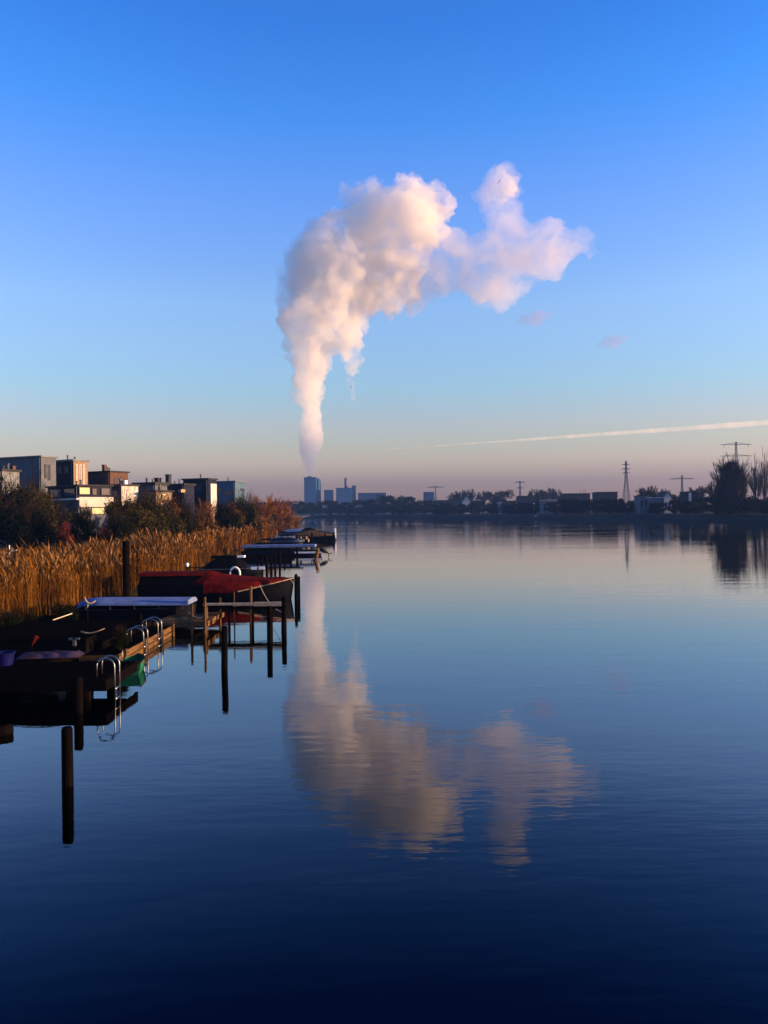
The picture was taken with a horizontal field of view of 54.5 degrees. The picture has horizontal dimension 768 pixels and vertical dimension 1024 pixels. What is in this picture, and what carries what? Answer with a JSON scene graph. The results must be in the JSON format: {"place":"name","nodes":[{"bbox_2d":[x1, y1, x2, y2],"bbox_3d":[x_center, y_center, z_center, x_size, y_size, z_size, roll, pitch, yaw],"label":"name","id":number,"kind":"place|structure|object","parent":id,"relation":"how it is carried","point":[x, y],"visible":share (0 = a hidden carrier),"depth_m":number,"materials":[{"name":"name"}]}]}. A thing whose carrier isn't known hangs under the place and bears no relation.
{"place":"outdoors","nodes":[
{"label":"outdoors","id":0,"kind":"place"},
{"bbox_2d":[0,518,304,619],"bbox_3d":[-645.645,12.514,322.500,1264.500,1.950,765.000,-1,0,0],"label":"bank ground","id":1,"kind":"structure","parent":0,"point":[198,569],"depth_m":61.67,"materials":[{"name":"brown soil"}]},
{"bbox_2d":[0,463,21,546],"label":"house","id":2,"kind":"structure","parent":1,"relation":"on","point":[13,471],"depth_m":105.35,"materials":[{"name":"concrete"}]},
{"bbox_2d":[0,472,39,546],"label":"bush","id":3,"kind":"object","parent":1,"relation":"on","point":[3,525],"visible":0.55,"depth_m":84.58,"materials":[{"name":"green plant"}]},
{"bbox_2d":[0,470,50,552],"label":"bush","id":4,"kind":"object","parent":1,"relation":"on","point":[23,495],"visible":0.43,"depth_m":87.58,"materials":[{"name":"green plant"}]},
{"bbox_2d":[0,455,57,539],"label":"house","id":5,"kind":"structure","parent":1,"relation":"on","point":[45,466],"depth_m":119.21,"materials":[{"name":"paint"}]},
{"bbox_2d":[3,500,59,551],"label":"bush","id":6,"kind":"object","parent":1,"relation":"on","point":[26,527],"visible":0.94,"depth_m":79.51,"materials":[{"name":"green plant"}]},
{"bbox_2d":[17,461,56,546],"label":"bush","id":7,"kind":"object","parent":1,"relation":"on","point":[43,492],"visible":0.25,"depth_m":97.32,"materials":[{"name":"green plant"}]},
{"bbox_2d":[41,494,76,548],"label":"bush","id":8,"kind":"object","parent":1,"relation":"on","point":[57,521],"visible":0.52,"depth_m":89.44,"materials":[{"name":"green plant"}]},
{"bbox_2d":[38,599,82,619],"bbox_3d":[-14.401,4.489,32.985,1.986,1.303,1.853,-1,0,42],"label":"bush","id":9,"kind":"object","parent":1,"relation":"on","point":[60,611],"visible":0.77,"depth_m":32.88,"materials":[{"name":"green plant"}]},
{"bbox_2d":[55,520,74,549],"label":"bush","id":10,"kind":"object","parent":1,"relation":"on","point":[63,534],"visible":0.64,"depth_m":75.72,"materials":[{"name":"red plant"}]},
{"bbox_2d":[56,455,89,485],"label":"house","id":11,"kind":"structure","parent":1,"relation":"on","point":[70,471],"depth_m":126.97,"materials":[{"name":"beige brick"}]},
{"bbox_2d":[45,480,113,546],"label":"terraced house","id":12,"kind":"structure","parent":1,"relation":"on","point":[84,493],"depth_m":103.89,"materials":[{"name":"paint"}]},
{"bbox_2d":[68,498,102,545],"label":"bush","id":13,"kind":"object","parent":1,"relation":"on","point":[83,528],"visible":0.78,"depth_m":79.75,"materials":[{"name":"green plant"}]},
{"bbox_2d":[88,465,129,484],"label":"house","id":14,"kind":"structure","parent":1,"relation":"on","point":[104,476],"depth_m":131.45,"materials":[{"name":"brown brick"}]},
{"bbox_2d":[98,504,138,543],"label":"bush","id":15,"kind":"object","parent":1,"relation":"on","point":[122,527],"visible":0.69,"depth_m":78.56,"materials":[{"name":"green plant"}]},
{"bbox_2d":[97,472,143,535],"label":"bush","id":16,"kind":"object","parent":1,"relation":"on","point":[114,503],"visible":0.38,"depth_m":85.04,"materials":[{"name":"green plant"}]},
{"bbox_2d":[109,479,139,504],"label":"house","id":17,"kind":"structure","parent":1,"relation":"on","point":[126,484],"depth_m":112.97,"materials":[{"name":"concrete"}]},
{"bbox_2d":[121,492,161,535],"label":"bush","id":18,"kind":"object","parent":1,"relation":"on","point":[141,515],"visible":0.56,"depth_m":83.34,"materials":[{"name":"green plant"}]},
{"bbox_2d":[0,517,299,619],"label":"reeds","id":19,"kind":"object","parent":1,"relation":"on","point":[33,579],"visible":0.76,"depth_m":44.76,"materials":[{"name":"plant"}]},
{"bbox_2d":[131,474,171,502],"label":"house","id":20,"kind":"structure","parent":1,"relation":"on","point":[155,483],"depth_m":125.17,"materials":[{"name":"metal"}]},
{"bbox_2d":[133,485,178,530],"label":"bush","id":21,"kind":"object","parent":1,"relation":"on","point":[150,502],"visible":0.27,"depth_m":91.44,"materials":[{"name":"green plant"}]},
{"bbox_2d":[148,485,173,503],"bbox_3d":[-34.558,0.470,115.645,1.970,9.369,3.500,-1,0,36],"label":"house","id":22,"kind":"structure","parent":1,"relation":"on","point":[164,494],"depth_m":114.95,"materials":[{"name":"beige brick"}]},
{"bbox_2d":[153,504,187,536],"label":"bush","id":23,"kind":"object","parent":1,"relation":"on","point":[167,524],"visible":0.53,"depth_m":85.65,"materials":[{"name":"green plant"}]},
{"bbox_2d":[159,483,195,520],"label":"bush","id":24,"kind":"object","parent":1,"relation":"on","point":[168,499],"visible":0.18,"depth_m":95.32,"materials":[{"name":"green plant"}]},
{"bbox_2d":[167,479,195,521],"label":"house","id":25,"kind":"structure","parent":1,"relation":"on","point":[189,492],"depth_m":140.91,"materials":[{"name":"metal"}]},
{"bbox_2d":[167,502,203,536],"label":"bush","id":26,"kind":"object","parent":1,"relation":"on","point":[183,514],"visible":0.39,"depth_m":91.23,"materials":[{"name":"green plant"}]},
{"bbox_2d":[181,474,217,521],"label":"house","id":27,"kind":"structure","parent":1,"relation":"on","point":[205,490],"depth_m":146.70,"materials":[{"name":"paint"}]},
{"bbox_2d":[192,498,215,522],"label":"bush","id":28,"kind":"object","parent":1,"relation":"on","point":[210,510],"visible":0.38,"depth_m":103.59,"materials":[{"name":"brown plant"}]},
{"bbox_2d":[190,504,221,531],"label":"bush","id":29,"kind":"object","parent":1,"relation":"on","point":[205,520],"visible":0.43,"depth_m":95.11,"materials":[{"name":"brown plant"}]},
{"bbox_2d":[209,496,235,527],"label":"bush","id":30,"kind":"object","parent":1,"relation":"on","point":[219,514],"visible":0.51,"depth_m":111.22,"materials":[{"name":"green plant"}]},
{"bbox_2d":[216,477,246,508],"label":"building","id":31,"kind":"structure","parent":1,"relation":"on","point":[225,488],"depth_m":175.98,"materials":[{"name":"metal"}]},
{"bbox_2d":[222,506,244,531],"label":"bush","id":32,"kind":"object","parent":1,"relation":"on","point":[234,520],"visible":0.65,"depth_m":111.45,"materials":[{"name":"green plant"}]},
{"bbox_2d":[223,492,248,523],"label":"bush","id":33,"kind":"object","parent":1,"relation":"on","point":[235,505],"visible":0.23,"depth_m":121.51,"materials":[{"name":"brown plant"}]},
{"bbox_2d":[235,489,261,522],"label":"bush","id":34,"kind":"object","parent":1,"relation":"on","point":[244,502],"visible":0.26,"depth_m":139.55,"materials":[{"name":"green plant"}]},
{"bbox_2d":[241,499,261,533],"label":"bush","id":35,"kind":"object","parent":1,"relation":"on","point":[250,516],"visible":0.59,"depth_m":127.53,"materials":[{"name":"green plant"}]},
{"bbox_2d":[251,491,278,523],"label":"willow shrub","id":36,"kind":"object","parent":1,"relation":"on","point":[266,512],"visible":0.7,"depth_m":149.00,"materials":[{"name":"orange plant"}]},
{"bbox_2d":[264,496,292,533],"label":"willow shrub","id":37,"kind":"object","parent":1,"relation":"on","point":[281,512],"visible":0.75,"depth_m":167.41,"materials":[{"name":"orange plant"}]},
{"bbox_2d":[259,511,486,515],"bbox_3d":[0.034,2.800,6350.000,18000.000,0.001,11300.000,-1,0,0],"label":"distant ground","id":38,"kind":"structure","parent":0,"point":[352,514],"depth_m":1072.75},
{"bbox_2d":[304,476,320,514],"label":"boiler house","id":39,"kind":"structure","parent":38,"relation":"on","point":[312,489],"depth_m":1250.00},
{"bbox_2d":[324,490,333,513],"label":"turbine hall","id":40,"kind":"structure","parent":38,"relation":"on","point":[328,495],"depth_m":1250.00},
{"bbox_2d":[336,478,355,513],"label":"turbine hall","id":41,"kind":"structure","parent":38,"relation":"on","point":[346,494],"depth_m":1250.00,"materials":[{"name":"concrete"}]},
{"bbox_2d":[358,493,385,513],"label":"shed","id":42,"kind":"structure","parent":38,"relation":"on","point":[368,496],"depth_m":1150.00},
{"bbox_2d":[0,518,767,1023],"bbox_3d":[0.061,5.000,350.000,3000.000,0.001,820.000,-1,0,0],"label":"water","id":43,"kind":"structure","parent":0,"point":[408,770],"depth_m":12.98,"materials":[{"name":"liquid"}]},
{"bbox_2d":[0,724,13,735],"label":"floating log","id":44,"kind":"object","parent":43,"relation":"on","point":[7,729],"visible":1,"depth_m":17.04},
{"bbox_2d":[0,606,27,625],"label":"bush","id":45,"kind":"object","parent":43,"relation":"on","point":[9,619],"visible":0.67,"depth_m":29.91,"materials":[{"name":"green plant"}]},
{"bbox_2d":[61,726,73,787],"bbox_3d":[-5.855,5.127,13.803,0.212,2.290,0.216,-1,0,0],"label":"mooring pile","id":46,"kind":"object","parent":43,"relation":"in","point":[67,756],"visible":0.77,"depth_m":13.71,"materials":[{"name":"wood"}]},
{"bbox_2d":[0,645,137,700],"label":"jetty","id":47,"kind":"object","parent":43,"relation":"in","point":[42,675],"visible":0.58,"depth_m":20.65,"materials":[{"name":"brown wood"}]},
{"bbox_2d":[0,650,15,665],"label":"plastic tub","id":48,"kind":"object","parent":47,"relation":"on","point":[6,657],"visible":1,"depth_m":21.85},
{"bbox_2d":[5,635,94,653],"bbox_3d":[-10.736,4.261,23.990,2.580,0.500,0.700,-1,0,0],"label":"boat","id":49,"kind":"object","parent":47,"relation":"on","point":[23,644],"visible":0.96,"depth_m":23.70,"materials":[{"name":"metal"}]},
{"bbox_2d":[16,650,84,658],"bbox_3d":[-10.381,4.406,23.200,1.900,0.172,0.700,-1,0,-6],"label":"tarpaulin","id":50,"kind":"object","parent":47,"relation":"on","point":[51,654],"visible":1,"depth_m":22.97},
{"bbox_2d":[96,655,120,698],"bbox_3d":[-7.551,4.748,20.434,0.534,1.589,0.406,-1,0,0],"label":"swimming ladder","id":51,"kind":"object","parent":47,"relation":"attached to","point":[115,687],"visible":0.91,"depth_m":20.30,"materials":[{"name":"metal"}]},
{"bbox_2d":[0,614,151,649],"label":"walkway","id":52,"kind":"structure","parent":43,"relation":"in","point":[53,627],"depth_m":28.85,"materials":[{"name":"wood"}]},
{"bbox_2d":[74,675,82,713],"bbox_3d":[-7.752,5.228,18.905,0.233,2.139,0.264,-1,0,-15],"label":"mooring pile","id":53,"kind":"object","parent":43,"relation":"in","point":[78,694],"visible":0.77,"depth_m":18.80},
{"bbox_2d":[123,541,129,596],"bbox_3d":[-14.178,3.985,40.987,0.477,4.785,0.387,-1,0,45],"label":"mooring pile","id":54,"kind":"object","parent":43,"relation":"in","point":[126,568],"visible":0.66,"depth_m":40.81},
{"bbox_2d":[79,624,174,660],"bbox_3d":[-9.345,5.165,27.725,1.435,1.100,6.350,-1,0,0],"label":"pontoon","id":55,"kind":"object","parent":43,"relation":"on","point":[135,645],"visible":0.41,"depth_m":26.67,"materials":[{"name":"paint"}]},
{"bbox_2d":[108,623,129,650],"bbox_3d":[-9.017,4.257,25.392,0.764,1.028,0.713,-1,0,36],"label":"weed tuft","id":56,"kind":"object","parent":55,"relation":"on","point":[121,638],"visible":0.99,"depth_m":25.31,"materials":[{"name":"green plant"}]},
{"bbox_2d":[62,597,196,624],"bbox_3d":[-11.687,4.663,34.500,6.023,1.459,2.160,-1,0,0],"label":"boat","id":57,"kind":"object","parent":43,"relation":"on","point":[103,608],"visible":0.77,"depth_m":33.66,"materials":[{"name":"paint"}]},
{"bbox_2d":[121,653,145,674],"bbox_3d":[-8.043,5.001,23.930,0.740,0.695,1.393,-1,0,-7],"label":"dinghy","id":58,"kind":"object","parent":43,"relation":"on","point":[140,658],"visible":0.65,"depth_m":24.28,"materials":[{"name":"green paint"}]},
{"bbox_2d":[153,597,223,633],"bbox_3d":[-8.512,4.880,32.578,2.400,2.048,3.085,-1,0,0],"label":"timber landing","id":59,"kind":"object","parent":43,"relation":"in","point":[185,620],"visible":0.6,"depth_m":31.94,"materials":[{"name":"wood"}]},
{"bbox_2d":[137,570,299,601],"bbox_3d":[-9.485,4.379,43.500,9.174,1.974,2.760,-1,0,0],"label":"boat","id":60,"kind":"object","parent":43,"relation":"on","point":[211,586],"visible":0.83,"depth_m":42.51,"materials":[{"name":"paint"}]},
{"bbox_2d":[221,626,227,670],"bbox_3d":[-5.120,4.960,23.898,0.254,2.609,0.210,-1,0,-45],"label":"mooring pile","id":61,"kind":"object","parent":43,"relation":"in","point":[224,647],"visible":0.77,"depth_m":23.83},
{"bbox_2d":[201,555,264,574],"bbox_3d":[-12.404,4.514,62.000,5.305,1.776,2.270,-1,0,0],"label":"boat","id":62,"kind":"object","parent":43,"relation":"on","point":[225,565],"visible":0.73,"depth_m":61.07,"materials":[{"name":"paint"}]},
{"bbox_2d":[203,602,286,625],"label":"plank jetty","id":63,"kind":"object","parent":43,"relation":"in","point":[246,605],"visible":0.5,"depth_m":33.00,"materials":[{"name":"wood"}]},
{"bbox_2d":[209,554,303,562],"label":"jetty","id":64,"kind":"object","parent":43,"relation":"in","point":[259,556],"visible":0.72,"depth_m":75.95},
{"bbox_2d":[267,606,272,642],"bbox_3d":[-4.431,4.951,28.902,0.214,2.612,0.255,-1,0,-15],"label":"mooring pile","id":65,"kind":"object","parent":43,"relation":"in","point":[269,626],"visible":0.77,"depth_m":28.80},
{"bbox_2d":[241,544,321,555],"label":"boat","id":66,"kind":"object","parent":43,"relation":"on","point":[270,549],"visible":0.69,"depth_m":86.87,"materials":[{"name":"blue paint"}]},
{"bbox_2d":[281,597,285,631],"bbox_3d":[-4.242,4.923,31.499,0.262,2.662,0.220,-1,0,45],"label":"mooring pile","id":67,"kind":"object","parent":43,"relation":"in","point":[283,614],"visible":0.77,"depth_m":31.40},
{"bbox_2d":[269,537,303,543],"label":"boat","id":68,"kind":"object","parent":43,"relation":"on","point":[284,540],"visible":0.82,"depth_m":111.19,"materials":[{"name":"blue paint"}]},
{"bbox_2d":[295,528,335,540],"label":"boat","id":69,"kind":"object","parent":43,"relation":"on","point":[318,534],"visible":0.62,"depth_m":133.07,"materials":[{"name":"blue paint"}]},
{"bbox_2d":[0,0,767,517],"label":"sky","id":70,"kind":"structure","parent":0,"point":[405,248],"materials":[{"name":"blue"}]},
{"bbox_2d":[304,511,767,521],"bbox_3d":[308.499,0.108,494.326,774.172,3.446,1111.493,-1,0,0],"label":"bank ground","id":71,"kind":"structure","parent":0,"point":[708,516],"depth_m":357.21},
{"bbox_2d":[284,500,310,514],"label":"tree","id":72,"kind":"object","parent":71,"relation":"on","point":[297,508],"visible":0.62,"depth_m":658.61,"materials":[{"name":"green plant"}]},
{"bbox_2d":[302,501,329,515],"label":"tree","id":73,"kind":"object","parent":71,"relation":"on","point":[317,508],"visible":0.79,"depth_m":677.60,"materials":[{"name":"green plant"}]},
{"bbox_2d":[330,502,360,514],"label":"tree","id":74,"kind":"object","parent":71,"relation":"on","point":[338,509],"visible":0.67,"depth_m":674.77,"materials":[{"name":"green plant"}]},
{"bbox_2d":[342,506,379,514],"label":"tree","id":75,"kind":"object","parent":71,"relation":"on","point":[359,510],"visible":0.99,"depth_m":636.06,"materials":[{"name":"green plant"}]},
{"bbox_2d":[352,498,390,514],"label":"tree","id":76,"kind":"object","parent":71,"relation":"on","point":[369,503],"visible":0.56,"depth_m":655.66,"materials":[{"name":"green plant"}]},
{"bbox_2d":[375,494,409,514],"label":"tree","id":77,"kind":"object","parent":71,"relation":"on","point":[393,500],"visible":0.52,"depth_m":644.78,"materials":[{"name":"green plant"}]},
{"bbox_2d":[384,503,420,514],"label":"tree","id":78,"kind":"object","parent":71,"relation":"on","point":[399,509],"visible":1,"depth_m":606.52,"materials":[{"name":"green plant"}]},
{"bbox_2d":[411,499,432,513],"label":"tree","id":79,"kind":"object","parent":71,"relation":"on","point":[419,503],"visible":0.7,"depth_m":617.14,"materials":[{"name":"green plant"}]},
{"bbox_2d":[422,503,458,514],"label":"tree","id":80,"kind":"object","parent":71,"relation":"on","point":[440,509],"visible":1,"depth_m":534.82,"materials":[{"name":"green plant"}]},
{"bbox_2d":[466,500,486,513],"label":"tree","id":81,"kind":"object","parent":71,"relation":"on","point":[472,506],"visible":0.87,"depth_m":556.85,"materials":[{"name":"green plant"}]},
{"bbox_2d":[479,503,503,513],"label":"tree","id":82,"kind":"object","parent":71,"relation":"on","point":[488,508],"visible":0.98,"depth_m":518.71,"materials":[{"name":"green plant"}]},
{"bbox_2d":[484,489,514,507],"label":"tree","id":83,"kind":"object","parent":71,"relation":"on","point":[500,496],"visible":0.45,"depth_m":638.19,"materials":[{"name":"green plant"}]},
{"bbox_2d":[508,502,539,513],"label":"tree","id":84,"kind":"object","parent":71,"relation":"on","point":[528,508],"visible":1,"depth_m":476.60,"materials":[{"name":"green plant"}]},
{"bbox_2d":[516,496,535,513],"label":"house","id":85,"kind":"structure","parent":71,"relation":"on","point":[527,499],"depth_m":500.00,"materials":[{"name":"grey glass"}]},
{"bbox_2d":[537,488,554,499],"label":"tree","id":86,"kind":"object","parent":71,"relation":"on","point":[542,493],"visible":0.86,"depth_m":616.79,"materials":[{"name":"green plant"}]},
{"bbox_2d":[539,500,555,513],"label":"house","id":87,"kind":"structure","parent":71,"relation":"on","point":[542,505],"depth_m":450.00,"materials":[{"name":"grey glass"}]},
{"bbox_2d":[543,501,567,513],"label":"tree","id":88,"kind":"object","parent":71,"relation":"on","point":[556,509],"visible":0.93,"depth_m":427.10,"materials":[{"name":"green plant"}]},
{"bbox_2d":[561,493,590,512],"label":"house","id":89,"kind":"structure","parent":71,"relation":"on","point":[578,496],"depth_m":470.00,"materials":[{"name":"grey glass"}]},
{"bbox_2d":[560,498,594,513],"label":"tree","id":90,"kind":"object","parent":71,"relation":"on","point":[579,506],"visible":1,"depth_m":405.93,"materials":[{"name":"green plant"}]},
{"bbox_2d":[592,492,617,512],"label":"house","id":91,"kind":"structure","parent":71,"relation":"on","point":[606,495],"depth_m":430.00,"materials":[{"name":"grey glass"}]},
{"bbox_2d":[595,498,624,513],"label":"tree","id":92,"kind":"object","parent":71,"relation":"on","point":[609,507],"visible":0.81,"depth_m":373.08,"materials":[{"name":"green plant"}]},
{"bbox_2d":[613,503,634,513],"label":"tree","id":93,"kind":"object","parent":71,"relation":"on","point":[623,508],"visible":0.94,"depth_m":353.59,"materials":[{"name":"green plant"}]},
{"bbox_2d":[622,461,630,501],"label":"pylon","id":94,"kind":"object","parent":71,"relation":"on","point":[626,478],"visible":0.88,"depth_m":719.21,"materials":[{"name":"metal"}]},
{"bbox_2d":[633,495,652,513],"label":"house","id":95,"kind":"structure","parent":71,"relation":"on","point":[640,504],"depth_m":345.00,"materials":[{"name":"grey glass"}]},
{"bbox_2d":[634,485,658,495],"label":"tree","id":96,"kind":"object","parent":71,"relation":"on","point":[648,491],"visible":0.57,"depth_m":399.26,"materials":[{"name":"green plant"}]},
{"bbox_2d":[645,502,665,513],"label":"tree","id":97,"kind":"object","parent":71,"relation":"on","point":[654,508],"visible":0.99,"depth_m":323.59,"materials":[{"name":"green plant"}]},
{"bbox_2d":[647,497,664,513],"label":"house","id":98,"kind":"structure","parent":71,"relation":"on","point":[650,500],"depth_m":338.00,"materials":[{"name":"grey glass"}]},
{"bbox_2d":[656,491,671,512],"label":"house","id":99,"kind":"structure","parent":71,"relation":"on","point":[667,496],"depth_m":350.00,"materials":[{"name":"white glass"}]},
{"bbox_2d":[667,499,678,513],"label":"tree","id":100,"kind":"object","parent":71,"relation":"on","point":[674,509],"visible":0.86,"depth_m":324.32,"materials":[{"name":"green plant"}]},
{"bbox_2d":[677,501,698,513],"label":"tree","id":101,"kind":"object","parent":71,"relation":"on","point":[684,508],"visible":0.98,"depth_m":309.32,"materials":[{"name":"green plant"}]},
{"bbox_2d":[679,491,700,512],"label":"house","id":102,"kind":"structure","parent":71,"relation":"on","point":[687,496],"depth_m":330.00,"materials":[{"name":"grey glass"}]},
{"bbox_2d":[691,496,713,512],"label":"tree","id":103,"kind":"object","parent":71,"relation":"on","point":[701,502],"visible":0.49,"depth_m":328.61,"materials":[{"name":"green plant"}]},
{"bbox_2d":[701,496,731,514],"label":"tree","id":104,"kind":"object","parent":71,"relation":"on","point":[716,506],"visible":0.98,"depth_m":282.71,"materials":[{"name":"green plant"}]},
{"bbox_2d":[705,453,754,513],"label":"tree","id":105,"kind":"object","parent":71,"relation":"on","point":[732,480],"visible":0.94,"depth_m":282.23,"materials":[{"name":"green plant"}]},
{"bbox_2d":[723,495,760,513],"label":"tree","id":106,"kind":"object","parent":71,"relation":"on","point":[749,499],"visible":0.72,"depth_m":278.93,"materials":[{"name":"green plant"}]},
{"bbox_2d":[747,454,760,497],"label":"tree","id":107,"kind":"object","parent":71,"relation":"on","point":[753,486],"visible":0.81,"depth_m":299.30,"materials":[{"name":"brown plant"}]},
{"bbox_2d":[745,501,767,513],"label":"tree","id":108,"kind":"object","parent":71,"relation":"on","point":[764,504],"visible":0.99,"depth_m":271.50,"materials":[{"name":"green plant"}]},
{"bbox_2d":[755,448,767,499],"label":"tree","id":109,"kind":"object","parent":71,"relation":"on","point":[762,482],"visible":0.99,"depth_m":294.79,"materials":[{"name":"brown plant"}]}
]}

